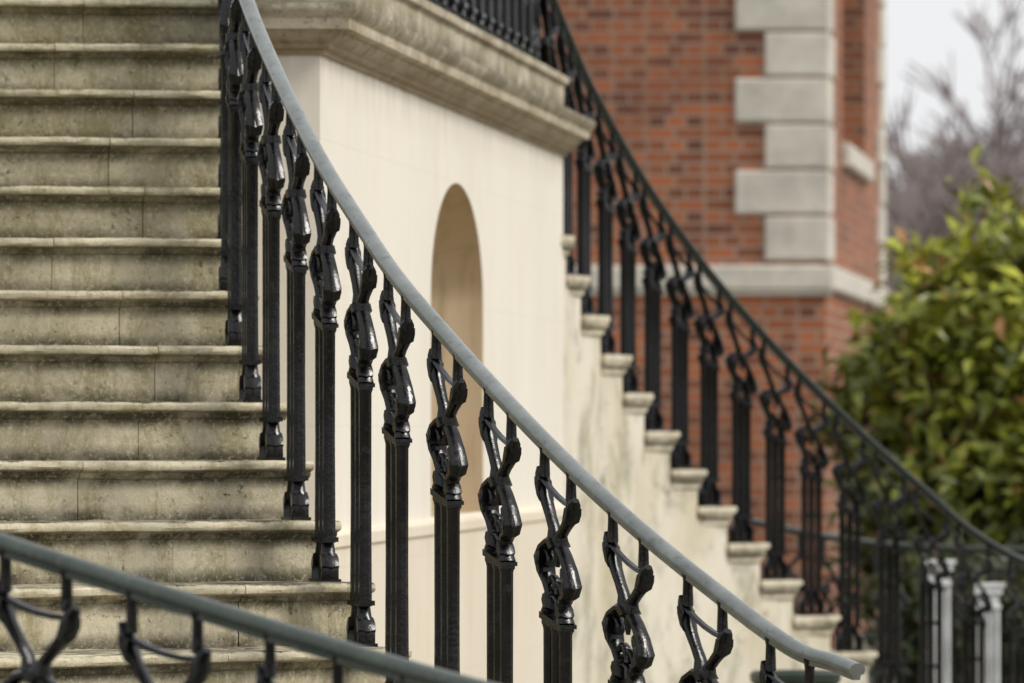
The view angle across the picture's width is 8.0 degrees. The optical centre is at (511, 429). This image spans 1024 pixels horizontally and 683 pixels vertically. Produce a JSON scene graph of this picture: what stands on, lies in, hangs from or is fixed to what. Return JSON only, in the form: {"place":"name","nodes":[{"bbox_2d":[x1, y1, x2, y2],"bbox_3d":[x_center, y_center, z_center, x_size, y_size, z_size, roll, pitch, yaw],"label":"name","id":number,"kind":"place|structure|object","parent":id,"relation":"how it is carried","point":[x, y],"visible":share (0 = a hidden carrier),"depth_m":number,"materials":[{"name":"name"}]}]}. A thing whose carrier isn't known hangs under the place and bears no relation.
{"place":"outdoors","nodes":[
{"label":"outdoors","id":0,"kind":"place"},
{"bbox_2d":[750,669,840,682],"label":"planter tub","id":1,"kind":"object","parent":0,"point":[798,676],"visible":0.66,"depth_m":25.87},
{"bbox_2d":[833,631,895,682],"bbox_3d":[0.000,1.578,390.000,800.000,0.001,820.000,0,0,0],"label":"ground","id":2,"kind":"structure","parent":0,"point":[865,646],"depth_m":53.46,"materials":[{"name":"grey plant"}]},
{"bbox_2d":[0,0,411,682],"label":"stone staircase","id":3,"kind":"structure","parent":2,"relation":"on","point":[130,428],"depth_m":19.39,"materials":[{"name":"stone"}]},
{"bbox_2d":[0,532,493,682],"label":"stair railing","id":4,"kind":"object","parent":3,"relation":"on","point":[200,610],"visible":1,"depth_m":12.25,"materials":[{"name":"black metal"}]},
{"bbox_2d":[216,0,864,682],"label":"stair railing","id":5,"kind":"object","parent":3,"relation":"on","point":[246,52],"visible":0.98,"depth_m":17.73,"materials":[{"name":"black metal"}]},
{"bbox_2d":[255,0,595,682],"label":"landing block","id":6,"kind":"structure","parent":2,"relation":"on","point":[448,141],"depth_m":24.93,"materials":[{"name":"beige paint"}]},
{"bbox_2d":[428,0,541,61],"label":"landing railing","id":7,"kind":"object","parent":6,"relation":"on","point":[501,20],"visible":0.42,"depth_m":28.05,"materials":[{"name":"black metal"}]},
{"bbox_2d":[476,235,877,682],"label":"stone staircase","id":8,"kind":"structure","parent":2,"relation":"on","point":[614,448],"depth_m":30.46,"materials":[{"name":"beige stone"}]},
{"bbox_2d":[509,0,1023,682],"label":"stair railing","id":9,"kind":"object","parent":8,"relation":"on","point":[741,528],"visible":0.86,"depth_m":31.10,"materials":[{"name":"black metal"}]},
{"bbox_2d":[697,490,1023,682],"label":"stair railing","id":10,"kind":"object","parent":8,"relation":"on","point":[793,530],"visible":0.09,"depth_m":35.00,"materials":[{"name":"black metal"}]},
{"bbox_2d":[540,0,825,612],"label":"front brick","id":11,"kind":"object","parent":2,"relation":"on","point":[663,74],"depth_m":52.08,"materials":[{"name":"red brick"}]},
{"bbox_2d":[575,265,889,310],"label":"belt course","id":12,"kind":"object","parent":11,"relation":"attached to","point":[749,280],"visible":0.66,"depth_m":52.00,"materials":[{"name":"stone"}]},
{"bbox_2d":[826,0,881,649],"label":"return brick","id":13,"kind":"object","parent":2,"relation":"on","point":[854,215],"visible":0.2,"depth_m":55.41,"materials":[{"name":"red brick"}]},
{"bbox_2d":[735,0,885,284],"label":"quoins","id":14,"kind":"object","parent":13,"relation":"attached to","point":[787,146],"visible":0.97,"depth_m":51.99,"materials":[{"name":"stone"}]},
{"bbox_2d":[842,0,864,154],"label":"window reveal","id":15,"kind":"object","parent":13,"relation":"in","point":[853,72],"depth_m":57.88,"materials":[{"name":"red brick"}]},
{"bbox_2d":[841,142,873,183],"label":"window sill","id":16,"kind":"structure","parent":13,"relation":"attached to","point":[857,163],"depth_m":55.36,"materials":[{"name":"beige stone"}]},
{"bbox_2d":[802,143,1023,682],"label":"laurel bush","id":17,"kind":"object","parent":2,"relation":"on","point":[948,343],"visible":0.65,"depth_m":41.86,"materials":[{"name":"green plant"}]},
{"bbox_2d":[925,559,955,682],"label":"white baluster post","id":18,"kind":"object","parent":2,"relation":"on","point":[946,635],"visible":0.42,"depth_m":33.27,"materials":[{"name":"stone"}]},
{"bbox_2d":[858,526,1023,682],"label":"laurel bush","id":19,"kind":"object","parent":2,"relation":"on","point":[910,642],"visible":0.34,"depth_m":38.58,"materials":[{"name":"green plant"}]},
{"bbox_2d":[882,208,1021,430],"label":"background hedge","id":20,"kind":"object","parent":2,"relation":"on","point":[899,278],"depth_m":89.85,"materials":[{"name":"green plant"}]},
{"bbox_2d":[882,141,1023,298],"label":"bare tree","id":21,"kind":"object","parent":2,"relation":"on","point":[916,199],"visible":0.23,"depth_m":104.95,"materials":[{"name":"grey plant"}]},
{"bbox_2d":[883,0,1023,249],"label":"bare tree","id":22,"kind":"object","parent":2,"relation":"on","point":[995,142],"visible":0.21,"depth_m":116.43,"materials":[{"name":"grey plant"}]},
{"bbox_2d":[884,114,1023,286],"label":"bare tree","id":23,"kind":"object","parent":2,"relation":"on","point":[975,173],"visible":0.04,"depth_m":110.50,"materials":[{"name":"grey plant"}]},
{"bbox_2d":[971,583,1004,682],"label":"white baluster post","id":24,"kind":"object","parent":2,"relation":"on","point":[990,661],"visible":0.62,"depth_m":33.08,"materials":[{"name":"stone"}]},
{"bbox_2d":[883,0,1023,250],"label":"sky","id":25,"kind":"structure","parent":0,"point":[923,33],"materials":[{"name":"white"}]}
]}

